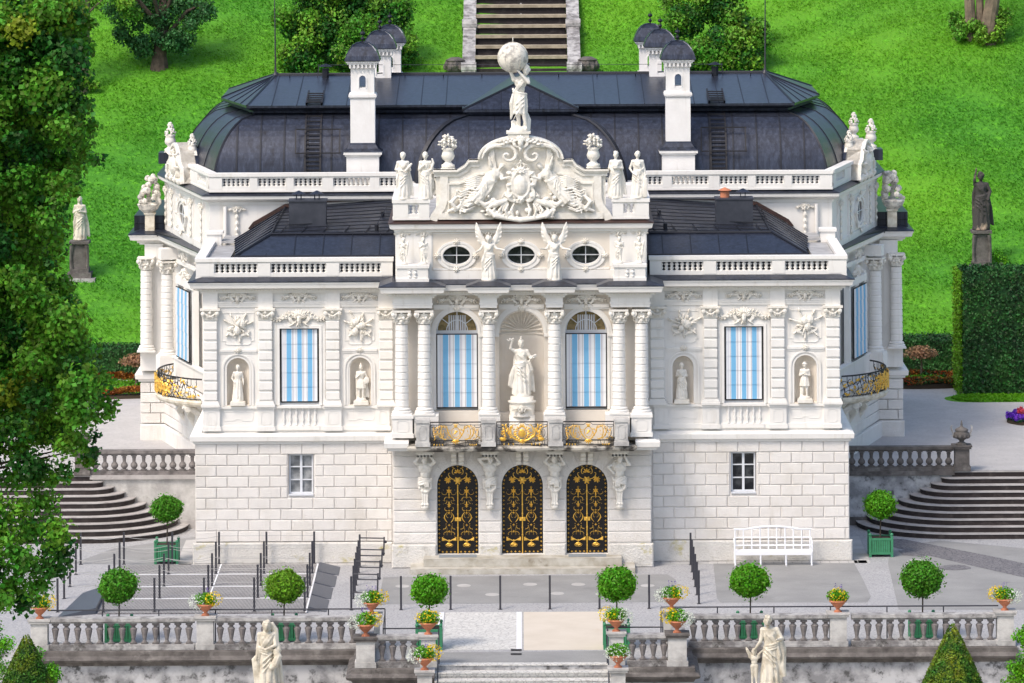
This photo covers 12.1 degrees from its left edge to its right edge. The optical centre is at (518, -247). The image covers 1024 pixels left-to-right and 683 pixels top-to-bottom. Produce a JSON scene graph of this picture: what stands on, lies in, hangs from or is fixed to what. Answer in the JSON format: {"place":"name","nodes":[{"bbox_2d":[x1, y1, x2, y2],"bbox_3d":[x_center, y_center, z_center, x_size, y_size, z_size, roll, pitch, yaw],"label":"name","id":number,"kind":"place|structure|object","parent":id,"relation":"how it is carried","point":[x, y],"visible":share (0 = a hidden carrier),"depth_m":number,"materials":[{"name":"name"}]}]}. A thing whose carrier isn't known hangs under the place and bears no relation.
{"place":"outdoors","nodes":[
{"label":"outdoors","id":0,"kind":"place"},
{"bbox_2d":[27,616,51,650],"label":"stone pier","id":1,"kind":"structure","parent":0,"point":[40,632],"depth_m":144.45,"materials":[{"name":"stone"}]},
{"bbox_2d":[0,0,1023,343],"bbox_3d":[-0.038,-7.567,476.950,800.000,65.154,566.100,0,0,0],"label":"hillside","id":2,"kind":"structure","parent":0,"point":[772,8],"depth_m":219.69,"materials":[{"name":"green plant"}]},
{"bbox_2d":[64,196,95,281],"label":"hillside statue","id":3,"kind":"object","parent":2,"relation":"on","point":[79,259],"visible":0.98,"depth_m":202.16,"materials":[{"name":"stone"}]},
{"bbox_2d":[78,0,143,93],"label":"tree","id":4,"kind":"object","parent":2,"relation":"on","point":[127,6],"visible":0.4,"depth_m":221.15,"materials":[{"name":"green plant"}]},
{"bbox_2d":[99,0,218,71],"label":"tree","id":5,"kind":"object","parent":2,"relation":"on","point":[163,38],"visible":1,"depth_m":222.86,"materials":[{"name":"green plant"}]},
{"bbox_2d":[268,0,422,72],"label":"bush","id":6,"kind":"object","parent":2,"relation":"on","point":[312,29],"visible":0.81,"depth_m":222.59,"materials":[{"name":"green plant"}]},
{"bbox_2d":[461,0,581,71],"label":"staircase","id":7,"kind":"structure","parent":2,"relation":"on","point":[537,29],"depth_m":227.15,"materials":[{"name":"stone"}]},
{"bbox_2d":[657,0,774,70],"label":"bush","id":8,"kind":"object","parent":2,"relation":"on","point":[733,40],"visible":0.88,"depth_m":222.48,"materials":[{"name":"green plant"}]},
{"bbox_2d":[946,0,1014,45],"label":"tree","id":9,"kind":"object","parent":2,"relation":"on","point":[983,24],"visible":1,"depth_m":225.53,"materials":[{"name":"green plant"}]},
{"bbox_2d":[969,168,993,265],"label":"hillside statue","id":10,"kind":"object","parent":2,"relation":"on","point":[982,219],"visible":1,"depth_m":203.04,"materials":[{"name":"stone"}]},
{"bbox_2d":[0,525,1023,667],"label":"terrace paving","id":11,"kind":"structure","parent":0,"point":[875,574],"depth_m":151.13,"materials":[{"name":"stone"}]},
{"bbox_2d":[58,588,101,616],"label":"ramp plate","id":12,"kind":"object","parent":11,"relation":"on","point":[90,600],"visible":0.79,"depth_m":151.72,"materials":[{"name":"metal"}]},
{"bbox_2d":[0,476,188,543],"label":"curved steps","id":13,"kind":"structure","parent":11,"relation":"on","point":[94,511],"depth_m":165.78,"materials":[{"name":"stone"}]},
{"bbox_2d":[95,566,140,642],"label":"ball tree","id":14,"kind":"object","parent":11,"relation":"on","point":[116,586],"visible":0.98,"depth_m":145.42,"materials":[{"name":"green plant"}]},
{"bbox_2d":[49,616,194,650],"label":"garden balustrade","id":15,"kind":"object","parent":11,"relation":"on","point":[110,622],"visible":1,"depth_m":144.50,"materials":[{"name":"stone"}]},
{"bbox_2d":[77,537,195,564],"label":"asphalt strip","id":16,"kind":"object","parent":11,"relation":"on","point":[144,552],"visible":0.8,"depth_m":161.59,"materials":[{"name":"asphalt"}]},
{"bbox_2d":[148,492,184,563],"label":"ball tree","id":17,"kind":"object","parent":16,"relation":"on","point":[167,509],"visible":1,"depth_m":159.86,"materials":[{"name":"green plant"}]},
{"bbox_2d":[90,475,195,528],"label":"retaining wall","id":18,"kind":"structure","parent":11,"relation":"on","point":[148,489],"depth_m":167.25,"materials":[{"name":"stone"}]},
{"bbox_2d":[90,449,194,474],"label":"court balustrade","id":19,"kind":"object","parent":18,"relation":"on","point":[153,453],"visible":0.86,"depth_m":167.27,"materials":[{"name":"stone"}]},
{"bbox_2d":[193,613,216,649],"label":"stone pier","id":20,"kind":"structure","parent":11,"relation":"on","point":[205,633],"depth_m":144.45,"materials":[{"name":"stone"}]},
{"bbox_2d":[187,587,222,615],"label":"flower bowl","id":21,"kind":"object","parent":20,"relation":"on","point":[205,603],"visible":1,"depth_m":144.57,"materials":[{"name":"ceramic"}]},
{"bbox_2d":[97,564,318,614],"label":"grating deck","id":22,"kind":"structure","parent":11,"relation":"on","point":[235,589],"depth_m":154.55,"materials":[{"name":"metal"}]},
{"bbox_2d":[47,608,439,682],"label":"handrail","id":23,"kind":"object","parent":11,"relation":"on","point":[384,630],"visible":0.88,"depth_m":144.93,"materials":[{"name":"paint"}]},
{"bbox_2d":[261,566,305,640],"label":"ball tree","id":24,"kind":"object","parent":11,"relation":"on","point":[285,586],"visible":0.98,"depth_m":145.45,"materials":[{"name":"green plant"}]},
{"bbox_2d":[214,615,356,649],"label":"garden balustrade","id":25,"kind":"object","parent":11,"relation":"on","point":[286,621],"visible":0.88,"depth_m":144.50,"materials":[{"name":"stone"}]},
{"bbox_2d":[361,611,382,648],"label":"stone pier","id":26,"kind":"structure","parent":11,"relation":"on","point":[377,630],"depth_m":144.46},
{"bbox_2d":[354,585,388,613],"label":"flower bowl","id":27,"kind":"object","parent":26,"relation":"on","point":[371,602],"visible":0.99,"depth_m":144.58,"materials":[{"name":"ceramic"}]},
{"bbox_2d":[377,634,419,667],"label":"garden balustrade","id":28,"kind":"object","parent":11,"relation":"on","point":[393,662],"visible":0.93,"depth_m":141.55,"materials":[{"name":"stone"}]},
{"bbox_2d":[409,572,449,649],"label":"ball tree","id":29,"kind":"object","parent":11,"relation":"on","point":[428,589],"visible":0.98,"depth_m":144.27,"materials":[{"name":"green plant"}]},
{"bbox_2d":[442,612,516,649],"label":"marble panel","id":30,"kind":"object","parent":11,"relation":"on","point":[479,630],"visible":0.93,"depth_m":147.30,"materials":[{"name":"stone"}]},
{"bbox_2d":[128,0,913,574],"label":"palace","id":31,"kind":"structure","parent":11,"relation":"on","point":[760,220],"depth_m":159.91,"materials":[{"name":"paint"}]},
{"bbox_2d":[137,174,160,212],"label":"fruit sculpture","id":32,"kind":"object","parent":31,"relation":"on","point":[146,205],"visible":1,"depth_m":175.79,"materials":[{"name":"stone"}]},
{"bbox_2d":[230,365,245,405],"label":"niche statue","id":33,"kind":"object","parent":31,"relation":"in","point":[237,396],"visible":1,"depth_m":159.98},
{"bbox_2d":[289,454,313,495],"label":"window","id":34,"kind":"structure","parent":31,"relation":"in","point":[300,465],"depth_m":160.11,"materials":[{"name":"paint"}]},
{"bbox_2d":[353,363,369,404],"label":"niche statue","id":35,"kind":"object","parent":31,"relation":"in","point":[362,386],"visible":1,"depth_m":159.99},
{"bbox_2d":[395,152,413,199],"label":"rooftop statue","id":36,"kind":"object","parent":31,"relation":"on","point":[404,187],"visible":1,"depth_m":158.99,"materials":[{"name":"stone"}]},
{"bbox_2d":[418,152,435,199],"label":"rooftop statue","id":37,"kind":"object","parent":31,"relation":"on","point":[426,183],"visible":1,"depth_m":158.99,"materials":[{"name":"stone"}]},
{"bbox_2d":[438,133,456,168],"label":"flower vase","id":38,"kind":"object","parent":31,"relation":"on","point":[448,155],"visible":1,"depth_m":159.06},
{"bbox_2d":[443,246,469,264],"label":"window","id":39,"kind":"structure","parent":31,"relation":"in","point":[456,255],"depth_m":159.26,"materials":[{"name":"black glass"}]},
{"bbox_2d":[436,312,477,409],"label":"window","id":40,"kind":"structure","parent":31,"relation":"in","point":[454,322],"depth_m":159.26,"materials":[{"name":"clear glass"}]},
{"bbox_2d":[474,222,503,280],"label":"winged statue","id":41,"kind":"object","parent":31,"relation":"on","point":[488,265],"visible":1,"depth_m":158.49,"materials":[{"name":"stone"}]},
{"bbox_2d":[497,37,530,131],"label":"atlas statue","id":42,"kind":"object","parent":31,"relation":"on","point":[512,57],"visible":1,"depth_m":158.89,"materials":[{"name":"stone"}]},
{"bbox_2d":[507,246,534,263],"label":"window","id":43,"kind":"structure","parent":31,"relation":"in","point":[518,254],"depth_m":159.26,"materials":[{"name":"black glass"}]},
{"bbox_2d":[507,336,535,441],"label":"goddess statue","id":44,"kind":"object","parent":31,"relation":"on","point":[521,384],"visible":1,"depth_m":158.61,"materials":[{"name":"stone"}]},
{"bbox_2d":[540,222,570,280],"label":"winged statue","id":45,"kind":"object","parent":31,"relation":"on","point":[554,273],"visible":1,"depth_m":158.49,"materials":[{"name":"stone"}]},
{"bbox_2d":[565,311,606,408],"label":"window","id":46,"kind":"structure","parent":31,"relation":"in","point":[584,321],"depth_m":159.26,"materials":[{"name":"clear glass"}]},
{"bbox_2d":[572,246,599,263],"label":"window","id":47,"kind":"structure","parent":31,"relation":"in","point":[582,254],"depth_m":159.26,"materials":[{"name":"black glass"}]},
{"bbox_2d":[583,133,602,168],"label":"flower vase","id":48,"kind":"object","parent":31,"relation":"on","point":[593,155],"visible":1,"depth_m":159.07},
{"bbox_2d":[608,151,626,198],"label":"rooftop statue","id":49,"kind":"object","parent":31,"relation":"on","point":[617,185],"visible":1,"depth_m":159.00,"materials":[{"name":"stone"}]},
{"bbox_2d":[629,150,646,198],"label":"rooftop statue","id":50,"kind":"object","parent":31,"relation":"on","point":[639,186],"visible":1,"depth_m":158.98,"materials":[{"name":"stone"}]},
{"bbox_2d":[674,362,689,403],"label":"niche statue","id":51,"kind":"object","parent":31,"relation":"in","point":[681,392],"visible":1,"depth_m":159.97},
{"bbox_2d":[731,452,755,493],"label":"window","id":52,"kind":"structure","parent":31,"relation":"in","point":[742,463],"depth_m":160.11,"materials":[{"name":"paint"}]},
{"bbox_2d":[881,170,904,208],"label":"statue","id":53,"kind":"object","parent":31,"relation":"on","point":[892,179],"visible":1,"depth_m":175.78,"materials":[{"name":"stone"}]},
{"bbox_2d":[436,651,606,662],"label":"asphalt strip","id":54,"kind":"object","parent":11,"relation":"on","point":[530,656],"visible":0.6,"depth_m":143.10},
{"bbox_2d":[176,536,869,565],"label":"wall foot slabs","id":55,"kind":"structure","parent":11,"relation":"on","point":[860,555],"depth_m":159.81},
{"bbox_2d":[380,574,676,603],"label":"asphalt strip","id":56,"kind":"object","parent":11,"relation":"on","point":[514,589],"visible":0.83,"depth_m":154.67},
{"bbox_2d":[524,611,606,649],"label":"sand panel","id":57,"kind":"structure","parent":11,"relation":"on","point":[563,630],"depth_m":147.23,"materials":[{"name":"sand"}]},
{"bbox_2d":[595,564,637,649],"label":"ball tree","id":58,"kind":"object","parent":11,"relation":"on","point":[616,584],"visible":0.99,"depth_m":144.24,"materials":[{"name":"green plant"}]},
{"bbox_2d":[606,629,626,664],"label":"stone pier","id":59,"kind":"structure","parent":11,"relation":"on","point":[616,637],"depth_m":141.49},
{"bbox_2d":[598,606,634,631],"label":"flower bowl","id":60,"kind":"object","parent":59,"relation":"on","point":[615,618],"visible":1,"depth_m":141.57,"materials":[{"name":"ceramic"}]},
{"bbox_2d":[627,633,667,666],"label":"garden balustrade","id":61,"kind":"object","parent":11,"relation":"on","point":[642,638],"visible":0.99,"depth_m":141.55,"materials":[{"name":"stone"}]},
{"bbox_2d":[660,607,682,643],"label":"stone pier","id":62,"kind":"structure","parent":11,"relation":"on","point":[667,626],"depth_m":144.46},
{"bbox_2d":[653,580,689,607],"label":"flower bowl","id":63,"kind":"object","parent":62,"relation":"on","point":[671,597],"visible":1,"depth_m":144.58,"materials":[{"name":"ceramic"}]},
{"bbox_2d":[728,560,772,638],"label":"ball tree","id":64,"kind":"object","parent":11,"relation":"on","point":[750,580],"visible":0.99,"depth_m":145.43,"materials":[{"name":"green plant"}]},
{"bbox_2d":[688,613,831,647],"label":"garden balustrade","id":65,"kind":"object","parent":11,"relation":"on","point":[748,641],"visible":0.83,"depth_m":144.50,"materials":[{"name":"stone"}]},
{"bbox_2d":[713,561,870,602],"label":"asphalt strip","id":66,"kind":"object","parent":11,"relation":"on","point":[801,582],"visible":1,"depth_m":155.51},
{"bbox_2d":[733,525,812,565],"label":"garden bench","id":67,"kind":"object","parent":66,"relation":"on","point":[760,552],"visible":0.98,"depth_m":159.39,"materials":[{"name":"wood"}]},
{"bbox_2d":[607,605,997,682],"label":"handrail","id":68,"kind":"object","parent":11,"relation":"on","point":[717,607],"visible":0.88,"depth_m":144.93,"materials":[{"name":"metal"}]},
{"bbox_2d":[826,610,849,646],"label":"stone pier","id":69,"kind":"structure","parent":11,"relation":"on","point":[837,629],"depth_m":144.45,"materials":[{"name":"stone"}]},
{"bbox_2d":[862,488,897,556],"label":"ball tree","id":70,"kind":"object","parent":11,"relation":"on","point":[880,504],"visible":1,"depth_m":160.53,"materials":[{"name":"green plant"}]},
{"bbox_2d":[849,471,954,524],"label":"retaining wall","id":71,"kind":"structure","parent":11,"relation":"on","point":[896,484],"depth_m":167.25,"materials":[{"name":"stone"}]},
{"bbox_2d":[849,445,953,470],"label":"court balustrade","id":72,"kind":"object","parent":71,"relation":"on","point":[900,449],"visible":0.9,"depth_m":167.27,"materials":[{"name":"stone"}]},
{"bbox_2d":[897,556,946,637],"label":"ball tree","id":73,"kind":"object","parent":11,"relation":"on","point":[922,579],"visible":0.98,"depth_m":145.43,"materials":[{"name":"green plant"}]},
{"bbox_2d":[851,612,996,646],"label":"garden balustrade","id":74,"kind":"object","parent":11,"relation":"on","point":[911,617],"visible":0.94,"depth_m":144.50,"materials":[{"name":"stone"}]},
{"bbox_2d":[856,471,1023,538],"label":"curved steps","id":75,"kind":"structure","parent":11,"relation":"on","point":[974,505],"depth_m":165.60,"materials":[{"name":"stone"}]},
{"bbox_2d":[888,550,1023,609],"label":"asphalt strip","id":76,"kind":"object","parent":11,"relation":"on","point":[973,585],"visible":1,"depth_m":154.67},
{"bbox_2d":[893,539,1023,576],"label":"paving strip","id":77,"kind":"object","parent":11,"relation":"on","point":[989,562],"visible":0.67,"depth_m":160.16,"materials":[{"name":"stone"}]},
{"bbox_2d":[925,541,1023,562],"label":"asphalt strip","id":78,"kind":"object","parent":11,"relation":"on","point":[1016,554],"visible":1,"depth_m":161.95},
{"bbox_2d":[0,379,1023,475],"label":"gravel court","id":79,"kind":"object","parent":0,"point":[932,416],"depth_m":176.42,"materials":[{"name":"gravel"}]},
{"bbox_2d":[58,341,140,378],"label":"hedge","id":80,"kind":"object","parent":79,"relation":"on","point":[113,353],"visible":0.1,"depth_m":193.08,"materials":[{"name":"green plant"}]},
{"bbox_2d":[67,371,140,398],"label":"flower bed","id":81,"kind":"object","parent":79,"relation":"on","point":[125,389],"visible":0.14,"depth_m":187.38,"materials":[{"name":"plant"}]},
{"bbox_2d":[902,331,953,371],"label":"hedge","id":82,"kind":"object","parent":79,"relation":"on","point":[942,343],"visible":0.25,"depth_m":193.48,"materials":[{"name":"green plant"}]},
{"bbox_2d":[902,368,954,388],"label":"flower bed","id":83,"kind":"object","parent":79,"relation":"on","point":[924,379],"visible":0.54,"depth_m":189.01,"materials":[{"name":"plant"}]},
{"bbox_2d":[903,345,938,373],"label":"standard tree","id":84,"kind":"object","parent":83,"relation":"in","point":[919,351],"visible":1,"depth_m":190.80,"materials":[{"name":"brown plant"}]},
{"bbox_2d":[951,443,971,470],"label":"stone pier","id":85,"kind":"structure","parent":79,"relation":"on","point":[961,457],"depth_m":167.15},
{"bbox_2d":[944,396,1022,401],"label":"lawn edge","id":86,"kind":"object","parent":79,"relation":"on","point":[948,398],"visible":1,"depth_m":185.06,"materials":[{"name":"green plant"}]},
{"bbox_2d":[951,392,1023,401],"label":"lawn strip","id":87,"kind":"object","parent":86,"relation":"on","point":[995,397],"visible":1,"depth_m":185.72,"materials":[{"name":"green plant"}]},
{"bbox_2d":[950,262,1023,393],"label":"hedge","id":88,"kind":"object","parent":79,"relation":"on","point":[987,300],"visible":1,"depth_m":186.95,"materials":[{"name":"green plant"}]},
{"bbox_2d":[0,648,1023,682],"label":"terrace","id":89,"kind":"structure","parent":0,"point":[873,672],"depth_m":144.30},
{"bbox_2d":[39,649,434,682],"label":"ledge","id":90,"kind":"object","parent":89,"relation":"attached to","point":[222,657],"visible":0.75,"depth_m":144.16,"materials":[{"name":"stone"}]},
{"bbox_2d":[353,633,377,667],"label":"stone pier","id":91,"kind":"structure","parent":90,"relation":"on","point":[365,651],"depth_m":141.43,"materials":[{"name":"stone"}]},
{"bbox_2d":[347,607,383,636],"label":"flower bowl","id":92,"kind":"object","parent":91,"relation":"on","point":[365,621],"visible":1,"depth_m":141.58,"materials":[{"name":"ceramic"}]},
{"bbox_2d":[625,646,1017,681],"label":"ledge","id":93,"kind":"object","parent":89,"relation":"attached to","point":[691,671],"visible":0.74,"depth_m":144.15,"materials":[{"name":"stone"}]},
{"bbox_2d":[664,630,689,666],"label":"stone pier","id":94,"kind":"structure","parent":93,"relation":"on","point":[677,649],"depth_m":141.43,"materials":[{"name":"stone"}]},
{"bbox_2d":[659,607,695,632],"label":"flower bowl","id":95,"kind":"object","parent":94,"relation":"on","point":[678,620],"visible":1,"depth_m":141.57,"materials":[{"name":"ceramic"}]},
{"bbox_2d":[435,669,610,682],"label":"garden stairs","id":96,"kind":"structure","parent":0,"point":[550,674],"depth_m":141.57,"materials":[{"name":"stone"}]},
{"bbox_2d":[435,662,610,681],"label":"stair nosings","id":97,"kind":"object","parent":96,"relation":"on","point":[500,678],"visible":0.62,"depth_m":141.60,"materials":[{"name":"stone"}]},
{"bbox_2d":[607,665,628,682],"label":"stone pier","id":98,"kind":"structure","parent":96,"relation":"on","point":[617,675],"depth_m":139.29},
{"bbox_2d":[603,643,631,667],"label":"flower bowl","id":99,"kind":"object","parent":98,"relation":"on","point":[616,652],"visible":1,"depth_m":139.38,"materials":[{"name":"ceramic"}]},
{"bbox_2d":[992,608,1016,645],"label":"stone pier","id":100,"kind":"structure","parent":0,"point":[1004,625],"depth_m":144.45,"materials":[{"name":"stone"}]},
{"bbox_2d":[988,583,1022,610],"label":"flower bowl","id":101,"kind":"object","parent":100,"relation":"on","point":[1005,598],"visible":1,"depth_m":144.57,"materials":[{"name":"ceramic"}]},
{"bbox_3d":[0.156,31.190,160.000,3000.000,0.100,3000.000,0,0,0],"label":"lower ground","id":102,"kind":"structure","parent":0,"visible":0},
{"bbox_2d":[921,623,982,682],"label":"cone yew","id":103,"kind":"object","parent":102,"relation":"on","point":[950,662],"visible":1,"depth_m":129.66,"materials":[{"name":"green plant"}]},
{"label":"parterre","id":104,"kind":"structure","parent":102,"relation":"on","visible":0},
{"bbox_2d":[2,634,53,682],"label":"cone yew","id":105,"kind":"object","parent":104,"relation":"on","point":[29,666],"visible":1,"depth_m":119.74,"materials":[{"name":"green plant"}]},
{"bbox_2d":[0,620,63,682],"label":"bush","id":106,"kind":"object","parent":104,"relation":"on","point":[5,646],"visible":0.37,"depth_m":134.06,"materials":[{"name":"green plant"}]},
{"bbox_2d":[0,0,121,619],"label":"linden tree","id":107,"kind":"object","parent":104,"relation":"on","point":[47,47],"visible":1,"depth_m":107.39,"materials":[{"name":"green plant"}]},
{"bbox_2d":[252,619,283,682],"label":"garden statue","id":108,"kind":"object","parent":104,"relation":"on","point":[267,663],"visible":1,"depth_m":137.86,"materials":[{"name":"stone"}]},
{"bbox_2d":[414,667,434,682],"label":"stone pier","id":109,"kind":"structure","parent":104,"relation":"on","point":[424,676],"depth_m":139.29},
{"bbox_2d":[406,641,442,669],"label":"flower bowl","id":110,"kind":"object","parent":109,"relation":"on","point":[424,657],"visible":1,"depth_m":139.38,"materials":[{"name":"ceramic"}]},
{"bbox_2d":[746,614,786,682],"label":"garden statue","id":111,"kind":"object","parent":104,"relation":"on","point":[773,661],"visible":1,"depth_m":137.88,"materials":[{"name":"stone"}]},
{"bbox_2d":[1000,624,1023,682],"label":"young tree","id":112,"kind":"object","parent":104,"relation":"on","point":[1014,669],"visible":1,"depth_m":133.98,"materials":[{"name":"green plant"}]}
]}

